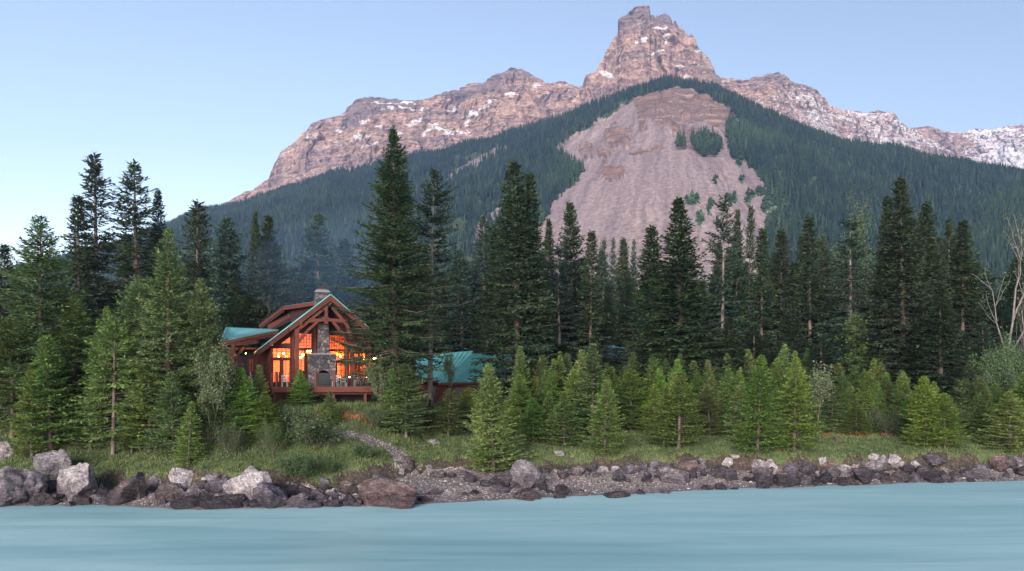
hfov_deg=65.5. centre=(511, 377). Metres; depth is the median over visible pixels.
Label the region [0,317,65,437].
fir tree
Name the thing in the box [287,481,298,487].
stone
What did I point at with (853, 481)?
boulder
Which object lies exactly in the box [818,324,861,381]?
conifer tree
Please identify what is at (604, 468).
stone
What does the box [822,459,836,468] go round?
boulder
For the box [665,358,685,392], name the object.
young spruce
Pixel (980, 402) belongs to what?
young spruce
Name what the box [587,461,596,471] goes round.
boulder
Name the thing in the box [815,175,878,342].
poplar tree
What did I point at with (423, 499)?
boulder
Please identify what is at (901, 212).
spruce tree
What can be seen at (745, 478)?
stone
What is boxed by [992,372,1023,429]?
young spruce
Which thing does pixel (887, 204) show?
spruce tree
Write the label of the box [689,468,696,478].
boulder
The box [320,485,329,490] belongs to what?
stone
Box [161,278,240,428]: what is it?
fir tree
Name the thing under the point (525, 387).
young spruce
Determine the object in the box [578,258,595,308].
conifer tree
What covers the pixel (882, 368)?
young spruce
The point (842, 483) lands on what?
stone
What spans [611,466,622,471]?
boulder
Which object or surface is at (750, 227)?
spruce tree
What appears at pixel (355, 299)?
conifer tree
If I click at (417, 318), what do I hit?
conifer tree
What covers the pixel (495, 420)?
young spruce
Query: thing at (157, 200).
spruce tree
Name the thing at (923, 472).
boulder
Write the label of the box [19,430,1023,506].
pebbles
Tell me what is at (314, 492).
boulder
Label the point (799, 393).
young spruce
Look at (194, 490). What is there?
boulder
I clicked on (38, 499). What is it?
boulder
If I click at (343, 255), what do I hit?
fir tree
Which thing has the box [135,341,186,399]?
conifer tree
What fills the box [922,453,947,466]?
boulder
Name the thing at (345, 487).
boulder
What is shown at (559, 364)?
young spruce
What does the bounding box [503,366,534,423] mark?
young spruce
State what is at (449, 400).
young spruce
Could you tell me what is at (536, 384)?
young spruce
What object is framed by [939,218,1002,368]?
spruce tree
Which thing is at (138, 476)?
boulder
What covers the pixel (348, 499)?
boulder
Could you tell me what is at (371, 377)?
sapling tree
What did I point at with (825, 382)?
sapling tree
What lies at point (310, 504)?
boulder
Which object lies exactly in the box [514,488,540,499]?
boulder
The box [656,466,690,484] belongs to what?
boulder
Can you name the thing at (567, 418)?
young spruce
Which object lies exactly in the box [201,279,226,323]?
conifer tree
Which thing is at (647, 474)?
stone
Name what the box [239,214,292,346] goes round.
spruce tree
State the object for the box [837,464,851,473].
boulder
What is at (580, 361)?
young spruce
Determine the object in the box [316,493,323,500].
stone
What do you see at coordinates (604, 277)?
conifer tree
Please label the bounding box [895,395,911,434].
young spruce
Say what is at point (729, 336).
conifer tree
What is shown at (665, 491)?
boulder
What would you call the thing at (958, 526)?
river water
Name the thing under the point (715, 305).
conifer tree
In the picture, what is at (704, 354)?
conifer tree
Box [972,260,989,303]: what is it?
conifer tree
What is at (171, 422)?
young spruce
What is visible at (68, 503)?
stone
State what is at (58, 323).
conifer tree
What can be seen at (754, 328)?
conifer tree
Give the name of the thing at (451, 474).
stone
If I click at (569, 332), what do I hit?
conifer tree
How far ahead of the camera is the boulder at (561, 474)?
58.40 m
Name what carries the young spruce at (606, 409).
on the ground at (384, 471)
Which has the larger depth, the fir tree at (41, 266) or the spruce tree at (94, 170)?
the spruce tree at (94, 170)
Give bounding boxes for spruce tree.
[0,243,30,349]
[53,194,109,327]
[63,151,134,345]
[79,158,176,342]
[141,189,172,306]
[160,199,225,340]
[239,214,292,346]
[323,125,458,418]
[462,159,573,411]
[469,225,513,410]
[500,172,558,377]
[539,218,563,354]
[554,199,588,347]
[568,229,611,369]
[615,224,677,374]
[634,196,749,390]
[736,227,789,365]
[740,204,760,325]
[763,228,805,356]
[785,214,834,366]
[846,195,914,384]
[851,177,948,401]
[893,200,959,367]
[896,286,994,428]
[937,217,969,323]
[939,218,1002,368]
[989,256,1023,352]
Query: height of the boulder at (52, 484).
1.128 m
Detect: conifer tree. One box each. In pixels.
[0,302,30,352]
[0,348,23,400]
[21,348,87,403]
[32,294,65,348]
[44,314,79,363]
[72,292,100,341]
[76,324,96,368]
[100,293,121,320]
[101,323,135,354]
[109,352,137,396]
[111,251,133,299]
[119,309,188,381]
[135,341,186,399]
[153,354,213,398]
[161,272,188,330]
[170,305,189,345]
[176,290,212,368]
[177,253,205,301]
[181,308,221,393]
[182,332,255,395]
[189,264,213,296]
[195,215,256,352]
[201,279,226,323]
[214,281,259,352]
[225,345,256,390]
[228,294,263,382]
[244,209,265,308]
[249,276,266,317]
[258,293,293,345]
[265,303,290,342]
[266,248,288,306]
[280,267,303,304]
[283,277,310,304]
[299,261,315,301]
[307,249,344,298]
[315,271,336,296]
[344,286,368,326]
[345,270,371,325]
[364,263,387,325]
[364,282,388,326]
[371,318,391,394]
[378,313,426,394]
[405,287,437,392]
[411,323,442,392]
[418,257,436,343]
[425,274,457,349]
[426,324,472,382]
[433,285,487,352]
[452,309,491,382]
[463,258,482,333]
[476,293,493,345]
[533,242,587,362]
[550,305,578,357]
[551,344,577,376]
[555,324,588,366]
[561,293,583,344]
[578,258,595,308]
[580,300,612,361]
[596,251,614,312]
[599,284,621,344]
[599,354,617,377]
[602,312,640,377]
[607,237,636,334]
[616,283,638,344]
[627,276,654,347]
[628,326,670,378]
[656,331,689,382]
[688,282,719,347]
[689,340,715,373]
[693,193,749,369]
[694,303,733,367]
[702,316,751,389]
[705,260,727,349]
[707,243,724,295]
[710,291,748,354]
[724,209,750,361]
[724,246,739,307]
[738,261,753,308]
[740,323,775,377]
[744,309,768,358]
[754,350,793,377]
[758,256,784,347]
[772,296,812,373]
[773,276,814,340]
[784,261,803,319]
[789,233,808,295]
[799,315,833,368]
[799,334,864,423]
[806,238,832,332]
[810,213,873,362]
[811,234,845,348]
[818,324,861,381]
[822,286,846,333]
[825,310,848,347]
[854,307,882,346]
[856,330,894,386]
[889,337,947,396]
[933,236,947,286]
[943,333,984,387]
[953,267,992,343]
[957,312,995,346]
[969,322,999,375]
[971,267,1006,349]
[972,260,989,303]
[984,297,1023,376]
[1002,262,1022,313]
[1008,311,1023,349]
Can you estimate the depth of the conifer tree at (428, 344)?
111.49 m
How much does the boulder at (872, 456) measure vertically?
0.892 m
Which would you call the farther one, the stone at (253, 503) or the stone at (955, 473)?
the stone at (955, 473)
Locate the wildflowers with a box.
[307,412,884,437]
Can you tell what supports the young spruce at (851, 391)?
on the ground at (384, 471)
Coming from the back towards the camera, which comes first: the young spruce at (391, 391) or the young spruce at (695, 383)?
the young spruce at (695, 383)
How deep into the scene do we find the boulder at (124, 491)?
50.12 m
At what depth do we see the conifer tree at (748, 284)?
148.36 m
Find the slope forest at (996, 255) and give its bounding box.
[906,179,1023,310]
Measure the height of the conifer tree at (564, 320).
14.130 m
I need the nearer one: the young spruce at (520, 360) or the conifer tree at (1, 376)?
the young spruce at (520, 360)
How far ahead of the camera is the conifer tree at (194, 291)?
110.71 m
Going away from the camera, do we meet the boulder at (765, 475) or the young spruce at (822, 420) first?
the boulder at (765, 475)
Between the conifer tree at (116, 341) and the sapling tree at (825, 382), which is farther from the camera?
the conifer tree at (116, 341)
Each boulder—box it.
[0,441,16,460]
[0,466,47,506]
[28,492,51,505]
[32,449,72,480]
[46,480,56,491]
[56,462,97,500]
[72,495,91,504]
[96,484,107,495]
[103,480,147,505]
[127,472,145,481]
[147,475,163,490]
[154,482,185,502]
[168,467,193,490]
[170,495,200,509]
[184,484,198,495]
[198,493,245,509]
[204,478,228,492]
[205,473,219,480]
[222,471,272,501]
[241,466,257,474]
[253,482,288,508]
[285,493,308,506]
[297,486,311,494]
[297,500,322,507]
[311,489,324,499]
[323,499,343,506]
[325,489,334,495]
[339,481,354,493]
[341,493,356,505]
[357,477,417,508]
[399,468,404,474]
[401,456,413,471]
[418,496,431,502]
[426,487,440,494]
[427,439,439,443]
[430,470,445,477]
[463,473,476,482]
[480,480,492,486]
[489,484,508,492]
[491,470,512,486]
[510,459,543,488]
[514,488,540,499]
[553,493,565,498]
[554,451,563,456]
[555,484,569,495]
[556,470,567,478]
[570,466,585,475]
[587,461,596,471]
[596,468,603,475]
[603,490,630,497]
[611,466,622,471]
[612,468,626,481]
[623,463,639,473]
[638,461,647,471]
[641,476,652,481]
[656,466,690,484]
[660,490,669,493]
[676,460,699,471]
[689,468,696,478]
[700,470,706,475]
[710,464,728,476]
[714,482,726,489]
[722,457,732,467]
[724,469,737,480]
[731,454,739,458]
[751,468,774,485]
[752,459,764,467]
[763,459,778,473]
[773,473,801,486]
[778,465,784,472]
[784,465,798,473]
[791,458,804,470]
[800,463,815,474]
[800,476,811,485]
[815,472,832,483]
[817,457,826,466]
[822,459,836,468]
[827,466,840,477]
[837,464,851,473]
[837,476,858,484]
[851,468,873,484]
[858,458,886,470]
[868,453,879,460]
[882,474,892,482]
[888,454,901,467]
[889,469,910,482]
[901,464,915,474]
[914,465,940,478]
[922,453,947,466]
[924,476,944,482]
[941,474,953,482]
[961,464,991,479]
[989,454,1009,471]
[1007,456,1016,465]
[1008,465,1017,472]
[1014,466,1023,475]
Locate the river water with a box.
[0,481,1023,570]
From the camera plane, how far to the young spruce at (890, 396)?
76.87 m
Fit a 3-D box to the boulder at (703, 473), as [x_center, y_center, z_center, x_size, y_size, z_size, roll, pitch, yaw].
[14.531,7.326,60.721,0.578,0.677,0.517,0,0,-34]
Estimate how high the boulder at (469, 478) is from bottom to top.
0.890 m
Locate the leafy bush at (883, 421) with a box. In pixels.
[862,406,909,435]
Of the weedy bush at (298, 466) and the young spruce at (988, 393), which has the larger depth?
the young spruce at (988, 393)
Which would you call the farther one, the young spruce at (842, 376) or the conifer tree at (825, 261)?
the conifer tree at (825, 261)
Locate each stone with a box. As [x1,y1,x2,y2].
[44,496,61,505]
[47,489,54,493]
[56,493,64,498]
[64,501,74,506]
[89,494,101,502]
[98,495,106,503]
[136,493,145,499]
[156,497,165,505]
[196,480,205,489]
[199,491,211,496]
[241,498,248,506]
[249,499,260,507]
[285,488,296,494]
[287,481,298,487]
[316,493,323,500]
[318,498,326,505]
[319,477,329,486]
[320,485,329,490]
[331,493,338,498]
[348,486,357,493]
[425,464,432,469]
[447,472,455,477]
[460,470,468,475]
[470,489,477,494]
[538,466,545,472]
[538,484,546,490]
[592,471,600,476]
[598,466,607,471]
[636,489,644,493]
[643,472,651,477]
[650,460,659,467]
[696,466,703,471]
[701,485,709,489]
[714,472,724,478]
[742,477,750,480]
[756,482,762,488]
[761,482,769,488]
[796,472,803,476]
[808,472,816,478]
[837,480,848,485]
[873,469,882,473]
[873,473,881,479]
[909,472,920,481]
[947,476,955,482]
[949,470,962,477]
[967,477,975,481]
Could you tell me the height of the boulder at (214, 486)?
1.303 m
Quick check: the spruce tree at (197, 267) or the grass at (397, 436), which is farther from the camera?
the spruce tree at (197, 267)
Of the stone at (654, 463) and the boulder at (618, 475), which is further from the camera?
the stone at (654, 463)
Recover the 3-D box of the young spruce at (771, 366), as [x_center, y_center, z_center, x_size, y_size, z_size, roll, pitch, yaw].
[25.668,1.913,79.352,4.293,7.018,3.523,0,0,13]
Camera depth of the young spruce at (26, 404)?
55.77 m
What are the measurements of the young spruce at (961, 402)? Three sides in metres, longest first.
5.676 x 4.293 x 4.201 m
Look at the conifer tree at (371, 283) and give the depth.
155.65 m
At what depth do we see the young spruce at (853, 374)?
80.51 m
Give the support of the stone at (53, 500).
on the ground at (384, 471)
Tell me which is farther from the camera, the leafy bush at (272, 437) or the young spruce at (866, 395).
the young spruce at (866, 395)
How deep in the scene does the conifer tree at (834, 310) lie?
110.79 m
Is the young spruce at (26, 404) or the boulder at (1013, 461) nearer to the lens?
the young spruce at (26, 404)
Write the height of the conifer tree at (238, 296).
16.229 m
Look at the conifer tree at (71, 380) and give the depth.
83.75 m
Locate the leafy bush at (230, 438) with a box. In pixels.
[208,420,248,454]
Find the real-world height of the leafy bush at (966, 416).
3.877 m
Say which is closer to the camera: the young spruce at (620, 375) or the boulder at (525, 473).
the boulder at (525, 473)
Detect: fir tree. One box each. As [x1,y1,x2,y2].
[0,214,110,424]
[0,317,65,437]
[22,294,119,427]
[67,306,130,431]
[69,315,152,456]
[88,274,177,420]
[117,226,211,432]
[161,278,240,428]
[195,366,254,431]
[290,212,350,302]
[329,237,363,312]
[375,363,437,438]
[436,249,478,340]
[465,212,492,327]
[595,238,614,318]
[608,238,618,316]
[627,239,637,306]
[831,312,885,386]
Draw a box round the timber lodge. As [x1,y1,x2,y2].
[219,286,385,404]
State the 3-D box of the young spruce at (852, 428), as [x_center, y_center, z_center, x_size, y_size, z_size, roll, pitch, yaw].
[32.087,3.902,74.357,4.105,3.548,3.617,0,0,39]
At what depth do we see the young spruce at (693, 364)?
78.60 m
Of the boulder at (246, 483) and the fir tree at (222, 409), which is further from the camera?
the fir tree at (222, 409)
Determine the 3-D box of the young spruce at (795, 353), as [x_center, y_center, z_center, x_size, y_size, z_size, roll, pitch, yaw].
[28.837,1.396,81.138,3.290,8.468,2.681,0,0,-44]
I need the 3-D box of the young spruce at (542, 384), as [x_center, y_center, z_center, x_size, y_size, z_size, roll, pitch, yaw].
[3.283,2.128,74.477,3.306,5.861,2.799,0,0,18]
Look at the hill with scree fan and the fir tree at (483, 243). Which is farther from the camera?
the hill with scree fan
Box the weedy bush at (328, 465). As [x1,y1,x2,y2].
[317,457,338,474]
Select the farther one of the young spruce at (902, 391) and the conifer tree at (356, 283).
the conifer tree at (356, 283)
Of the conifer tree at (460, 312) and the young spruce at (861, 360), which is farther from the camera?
the conifer tree at (460, 312)
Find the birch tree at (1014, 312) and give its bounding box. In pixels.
[968,209,1023,351]
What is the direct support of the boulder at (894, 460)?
on the ground at (384, 471)
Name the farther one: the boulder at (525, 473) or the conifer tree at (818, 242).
the conifer tree at (818, 242)
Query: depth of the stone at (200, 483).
51.83 m
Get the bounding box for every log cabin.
[415,351,512,405]
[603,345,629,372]
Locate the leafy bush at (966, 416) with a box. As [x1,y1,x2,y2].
[952,404,976,435]
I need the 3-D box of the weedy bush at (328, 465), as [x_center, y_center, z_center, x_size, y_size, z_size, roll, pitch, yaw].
[-12.480,6.007,54.029,1.243,1.579,1.562,0,0,-42]
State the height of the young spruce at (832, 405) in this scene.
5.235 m
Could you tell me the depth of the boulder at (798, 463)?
62.18 m
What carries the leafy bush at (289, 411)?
on the ground at (384, 471)
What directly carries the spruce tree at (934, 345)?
on the ground at (384, 471)
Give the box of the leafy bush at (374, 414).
[358,403,393,426]
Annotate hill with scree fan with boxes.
[109,86,1000,310]
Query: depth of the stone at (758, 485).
57.59 m
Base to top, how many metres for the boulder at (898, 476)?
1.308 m
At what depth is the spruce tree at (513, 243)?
79.01 m
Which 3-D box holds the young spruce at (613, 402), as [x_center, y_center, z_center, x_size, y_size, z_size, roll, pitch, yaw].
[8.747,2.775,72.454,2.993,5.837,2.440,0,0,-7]
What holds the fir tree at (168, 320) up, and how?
on the ground at (384, 471)
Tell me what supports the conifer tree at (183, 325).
on the ground at (384, 471)
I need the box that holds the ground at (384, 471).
[0,394,1023,509]
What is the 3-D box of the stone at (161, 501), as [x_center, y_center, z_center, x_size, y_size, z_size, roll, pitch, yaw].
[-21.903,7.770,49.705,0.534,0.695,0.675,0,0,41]
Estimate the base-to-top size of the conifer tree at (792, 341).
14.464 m
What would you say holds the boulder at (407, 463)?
on the ground at (384, 471)
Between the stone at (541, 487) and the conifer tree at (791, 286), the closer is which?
the stone at (541, 487)
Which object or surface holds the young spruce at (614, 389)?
on the ground at (384, 471)
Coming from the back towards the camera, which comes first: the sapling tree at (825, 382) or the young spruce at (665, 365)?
the young spruce at (665, 365)
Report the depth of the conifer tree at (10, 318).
118.69 m
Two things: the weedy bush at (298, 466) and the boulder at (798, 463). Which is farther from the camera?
the boulder at (798, 463)
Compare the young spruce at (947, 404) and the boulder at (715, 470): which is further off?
the young spruce at (947, 404)
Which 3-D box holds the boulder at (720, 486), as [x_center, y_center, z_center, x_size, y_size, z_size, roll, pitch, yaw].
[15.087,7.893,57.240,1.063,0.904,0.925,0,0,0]
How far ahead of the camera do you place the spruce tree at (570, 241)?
103.41 m
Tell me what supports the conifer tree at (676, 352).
on the ground at (384, 471)
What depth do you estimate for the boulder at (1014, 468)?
63.89 m
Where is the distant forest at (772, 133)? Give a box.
[0,73,1023,320]
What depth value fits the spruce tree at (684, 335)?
81.05 m
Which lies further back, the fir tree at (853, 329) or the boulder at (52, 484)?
the fir tree at (853, 329)
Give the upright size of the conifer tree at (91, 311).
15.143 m
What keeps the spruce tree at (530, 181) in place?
on the ground at (384, 471)
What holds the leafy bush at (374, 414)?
on the ground at (384, 471)
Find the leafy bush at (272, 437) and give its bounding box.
[249,419,289,453]
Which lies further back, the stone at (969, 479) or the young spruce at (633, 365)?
the young spruce at (633, 365)
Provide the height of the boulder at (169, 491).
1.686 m
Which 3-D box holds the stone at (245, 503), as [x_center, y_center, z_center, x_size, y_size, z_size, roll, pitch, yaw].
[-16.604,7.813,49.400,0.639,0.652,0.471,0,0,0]
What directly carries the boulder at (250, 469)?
on the ground at (384, 471)
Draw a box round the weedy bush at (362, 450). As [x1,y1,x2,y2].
[351,442,376,457]
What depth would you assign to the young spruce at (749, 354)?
80.51 m
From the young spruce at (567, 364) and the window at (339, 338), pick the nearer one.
the window at (339, 338)
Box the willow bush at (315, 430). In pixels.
[278,410,351,448]
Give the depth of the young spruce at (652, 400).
72.26 m
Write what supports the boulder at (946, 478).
on the ground at (384, 471)
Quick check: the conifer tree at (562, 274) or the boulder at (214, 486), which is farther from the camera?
the conifer tree at (562, 274)
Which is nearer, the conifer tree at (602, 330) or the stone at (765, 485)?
the stone at (765, 485)
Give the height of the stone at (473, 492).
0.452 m
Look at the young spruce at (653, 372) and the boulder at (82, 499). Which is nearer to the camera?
the boulder at (82, 499)
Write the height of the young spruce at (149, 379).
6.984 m
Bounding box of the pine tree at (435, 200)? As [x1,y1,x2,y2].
[388,167,483,407]
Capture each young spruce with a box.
[6,362,58,456]
[10,335,90,451]
[59,375,121,449]
[109,397,147,453]
[111,362,178,452]
[128,372,203,454]
[170,401,208,465]
[214,368,267,436]
[243,392,285,437]
[248,364,276,416]
[285,369,317,406]
[316,391,343,422]
[371,369,411,431]
[421,399,441,426]
[427,388,473,436]
[450,387,489,427]
[463,363,537,472]
[502,346,537,413]
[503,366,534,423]
[503,374,542,434]
[515,386,531,429]
[515,397,551,443]
[518,399,545,431]
[524,361,536,388]
[528,354,547,392]
[529,378,542,406]
[534,370,550,423]
[536,392,586,445]
[539,367,560,428]
[541,391,558,433]
[549,358,561,401]
[554,403,579,435]
[555,351,568,395]
[556,369,590,427]
[557,353,574,390]
[569,343,618,435]
[571,349,594,401]
[575,379,628,455]
[585,391,606,434]
[600,363,618,406]
[600,377,622,432]
[608,366,618,387]
[611,386,625,428]
[613,379,620,390]
[614,369,649,429]
[617,366,626,381]
[617,391,636,428]
[621,351,644,387]
[631,378,651,428]
[635,370,662,427]
[636,384,662,433]
[641,355,661,382]
[641,367,653,391]
[641,386,688,446]
[649,368,667,423]
[649,371,708,448]
[661,358,670,384]
[664,372,682,426]
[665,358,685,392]
[668,354,689,384]
[676,385,702,433]
[683,361,704,399]
[688,385,729,436]
[690,370,703,403]
[694,360,719,396]
[694,373,708,411]
[698,374,719,427]
[699,376,721,425]
[710,392,729,433]
[712,365,726,398]
[713,367,744,429]
[714,397,739,435]
[721,352,734,393]
[722,381,755,441]
[730,354,800,454]
[730,371,744,418]
[737,367,745,397]
[742,349,756,385]
[742,382,768,431]
[760,392,792,446]
[765,357,825,451]
[768,358,786,395]
[769,362,784,391]
[777,344,790,389]
[778,370,804,428]
[780,400,819,435]
[791,350,807,397]
[792,379,830,434]
[801,348,820,398]
[820,383,845,432]
[823,363,855,423]
[828,372,853,432]
[834,382,866,432]
[835,401,875,434]
[846,365,863,392]
[854,371,879,430]
[856,344,871,385]
[857,369,867,401]
[863,358,884,410]
[868,377,897,431]
[868,380,887,431]
[869,362,892,411]
[880,372,896,396]
[882,386,899,426]
[884,372,916,432]
[885,370,911,431]
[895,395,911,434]
[895,398,929,436]
[899,376,970,445]
[920,393,974,448]
[925,381,943,432]
[939,379,977,433]
[958,392,996,436]
[959,366,974,407]
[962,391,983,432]
[964,376,996,433]
[969,391,1023,450]
[982,386,997,432]
[987,383,1007,425]
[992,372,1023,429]
[1005,372,1023,435]
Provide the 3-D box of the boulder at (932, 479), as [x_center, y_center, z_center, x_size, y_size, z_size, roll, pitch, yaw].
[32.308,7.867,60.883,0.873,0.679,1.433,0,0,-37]
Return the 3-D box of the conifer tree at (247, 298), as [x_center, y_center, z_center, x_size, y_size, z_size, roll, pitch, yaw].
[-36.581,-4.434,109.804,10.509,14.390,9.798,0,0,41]
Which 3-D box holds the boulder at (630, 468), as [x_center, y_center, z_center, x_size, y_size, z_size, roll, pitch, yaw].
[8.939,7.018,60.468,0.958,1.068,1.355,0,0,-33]
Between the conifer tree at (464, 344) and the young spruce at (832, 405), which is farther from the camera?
the conifer tree at (464, 344)
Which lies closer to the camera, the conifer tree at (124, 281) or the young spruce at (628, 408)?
the young spruce at (628, 408)
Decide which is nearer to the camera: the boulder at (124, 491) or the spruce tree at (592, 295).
the boulder at (124, 491)
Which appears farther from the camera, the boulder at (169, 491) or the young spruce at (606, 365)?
the young spruce at (606, 365)
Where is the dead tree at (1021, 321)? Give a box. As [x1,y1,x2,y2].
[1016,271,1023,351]
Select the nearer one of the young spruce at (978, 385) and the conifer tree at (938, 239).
the young spruce at (978, 385)
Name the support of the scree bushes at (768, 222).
on the hill with scree fan
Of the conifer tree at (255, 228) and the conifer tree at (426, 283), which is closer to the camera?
the conifer tree at (255, 228)
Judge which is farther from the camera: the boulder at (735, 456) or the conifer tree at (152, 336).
the conifer tree at (152, 336)
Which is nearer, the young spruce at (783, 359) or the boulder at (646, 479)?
the boulder at (646, 479)
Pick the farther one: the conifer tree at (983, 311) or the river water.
the conifer tree at (983, 311)
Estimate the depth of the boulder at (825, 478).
59.46 m
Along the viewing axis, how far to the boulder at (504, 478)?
55.38 m
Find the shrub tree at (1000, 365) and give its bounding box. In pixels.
[963,326,1023,404]
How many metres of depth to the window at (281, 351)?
66.34 m
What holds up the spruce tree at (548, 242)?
on the ground at (384, 471)
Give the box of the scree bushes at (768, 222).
[674,126,795,238]
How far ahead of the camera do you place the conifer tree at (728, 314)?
94.65 m
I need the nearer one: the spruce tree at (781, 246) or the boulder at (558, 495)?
the boulder at (558, 495)
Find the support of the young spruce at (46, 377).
on the ground at (384, 471)
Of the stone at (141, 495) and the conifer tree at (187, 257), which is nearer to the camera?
the stone at (141, 495)
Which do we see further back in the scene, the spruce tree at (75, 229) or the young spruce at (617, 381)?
the spruce tree at (75, 229)
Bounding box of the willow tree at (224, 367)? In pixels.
[187,335,242,443]
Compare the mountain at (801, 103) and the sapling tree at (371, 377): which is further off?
the mountain at (801, 103)
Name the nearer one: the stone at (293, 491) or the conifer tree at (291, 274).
the stone at (293, 491)
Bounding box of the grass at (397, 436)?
[0,397,1023,488]
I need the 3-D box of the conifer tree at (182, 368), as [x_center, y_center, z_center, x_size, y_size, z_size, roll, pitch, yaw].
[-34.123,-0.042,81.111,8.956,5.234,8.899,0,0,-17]
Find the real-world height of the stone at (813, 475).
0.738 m
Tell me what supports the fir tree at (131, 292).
on the ground at (384, 471)
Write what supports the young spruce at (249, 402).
on the ground at (384, 471)
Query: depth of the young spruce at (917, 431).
66.69 m
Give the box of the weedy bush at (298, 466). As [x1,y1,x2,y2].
[275,450,319,480]
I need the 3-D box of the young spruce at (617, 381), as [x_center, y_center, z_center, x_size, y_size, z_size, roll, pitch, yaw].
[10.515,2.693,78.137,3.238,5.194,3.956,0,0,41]
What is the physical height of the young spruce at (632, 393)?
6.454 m
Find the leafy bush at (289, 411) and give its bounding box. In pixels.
[272,403,313,432]
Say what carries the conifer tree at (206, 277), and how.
on the ground at (384, 471)
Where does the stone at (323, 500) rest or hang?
on the ground at (384, 471)
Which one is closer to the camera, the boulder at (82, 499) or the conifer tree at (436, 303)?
the boulder at (82, 499)
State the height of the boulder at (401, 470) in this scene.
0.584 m
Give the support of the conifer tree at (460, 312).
on the ground at (384, 471)
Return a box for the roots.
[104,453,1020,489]
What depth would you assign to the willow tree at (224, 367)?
55.98 m
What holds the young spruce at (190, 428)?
on the ground at (384, 471)
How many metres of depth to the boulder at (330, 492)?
51.66 m
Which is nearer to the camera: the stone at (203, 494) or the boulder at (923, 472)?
the stone at (203, 494)
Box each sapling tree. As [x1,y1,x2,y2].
[363,355,388,423]
[442,347,456,385]
[804,360,836,441]
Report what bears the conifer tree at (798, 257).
on the ground at (384, 471)
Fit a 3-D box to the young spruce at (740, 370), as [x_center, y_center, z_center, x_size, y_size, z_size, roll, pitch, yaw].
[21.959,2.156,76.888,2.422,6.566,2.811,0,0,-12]
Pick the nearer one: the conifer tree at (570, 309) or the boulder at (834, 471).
the boulder at (834, 471)
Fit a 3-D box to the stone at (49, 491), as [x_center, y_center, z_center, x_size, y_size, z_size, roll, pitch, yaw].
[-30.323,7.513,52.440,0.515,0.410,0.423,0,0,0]
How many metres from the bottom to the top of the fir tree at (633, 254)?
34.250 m
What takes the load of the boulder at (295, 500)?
on the ground at (384, 471)
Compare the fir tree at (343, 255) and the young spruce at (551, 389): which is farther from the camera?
the fir tree at (343, 255)
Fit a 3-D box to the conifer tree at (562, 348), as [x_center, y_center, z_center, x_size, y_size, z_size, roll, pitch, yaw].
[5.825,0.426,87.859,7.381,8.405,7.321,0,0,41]
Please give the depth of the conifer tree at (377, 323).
103.23 m
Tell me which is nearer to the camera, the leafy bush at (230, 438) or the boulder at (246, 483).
the boulder at (246, 483)
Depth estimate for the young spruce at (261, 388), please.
59.08 m
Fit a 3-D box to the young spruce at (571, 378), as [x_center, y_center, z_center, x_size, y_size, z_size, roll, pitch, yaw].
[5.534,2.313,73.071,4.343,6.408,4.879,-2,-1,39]
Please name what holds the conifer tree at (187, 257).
on the ground at (384, 471)
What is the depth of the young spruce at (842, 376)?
75.91 m
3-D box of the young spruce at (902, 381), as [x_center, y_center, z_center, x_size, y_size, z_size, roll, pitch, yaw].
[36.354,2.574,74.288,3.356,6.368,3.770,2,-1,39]
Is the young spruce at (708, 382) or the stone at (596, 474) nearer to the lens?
the stone at (596, 474)
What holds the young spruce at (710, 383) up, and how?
on the ground at (384, 471)
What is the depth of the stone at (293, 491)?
51.14 m
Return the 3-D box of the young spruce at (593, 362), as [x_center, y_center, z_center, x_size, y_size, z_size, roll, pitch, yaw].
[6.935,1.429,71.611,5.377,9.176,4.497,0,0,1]
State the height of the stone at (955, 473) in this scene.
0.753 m
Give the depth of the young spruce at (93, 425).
57.53 m
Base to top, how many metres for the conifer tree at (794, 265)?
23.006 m
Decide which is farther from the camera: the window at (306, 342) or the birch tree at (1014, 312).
the birch tree at (1014, 312)
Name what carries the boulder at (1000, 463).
on the ground at (384, 471)
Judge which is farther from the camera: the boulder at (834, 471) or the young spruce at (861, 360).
the young spruce at (861, 360)
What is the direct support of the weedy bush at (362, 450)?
on the ground at (384, 471)
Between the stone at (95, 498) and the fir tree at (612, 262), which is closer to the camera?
the stone at (95, 498)
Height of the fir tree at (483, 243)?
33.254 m
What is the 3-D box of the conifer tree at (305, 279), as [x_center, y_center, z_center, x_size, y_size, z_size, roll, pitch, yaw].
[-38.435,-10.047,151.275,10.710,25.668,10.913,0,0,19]
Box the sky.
[0,0,1023,267]
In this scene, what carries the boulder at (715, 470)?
on the ground at (384, 471)
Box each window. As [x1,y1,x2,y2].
[272,348,290,357]
[299,333,311,348]
[329,335,344,349]
[455,387,483,396]
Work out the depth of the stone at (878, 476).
60.97 m
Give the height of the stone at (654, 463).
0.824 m
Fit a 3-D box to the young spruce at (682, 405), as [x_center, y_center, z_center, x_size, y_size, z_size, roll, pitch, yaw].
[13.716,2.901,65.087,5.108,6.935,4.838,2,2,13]
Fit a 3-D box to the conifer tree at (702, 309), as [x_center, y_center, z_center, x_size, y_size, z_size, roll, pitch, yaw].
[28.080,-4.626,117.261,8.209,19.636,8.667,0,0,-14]
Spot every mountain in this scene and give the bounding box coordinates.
[218,67,581,206]
[561,5,727,114]
[717,72,959,158]
[911,124,1023,168]

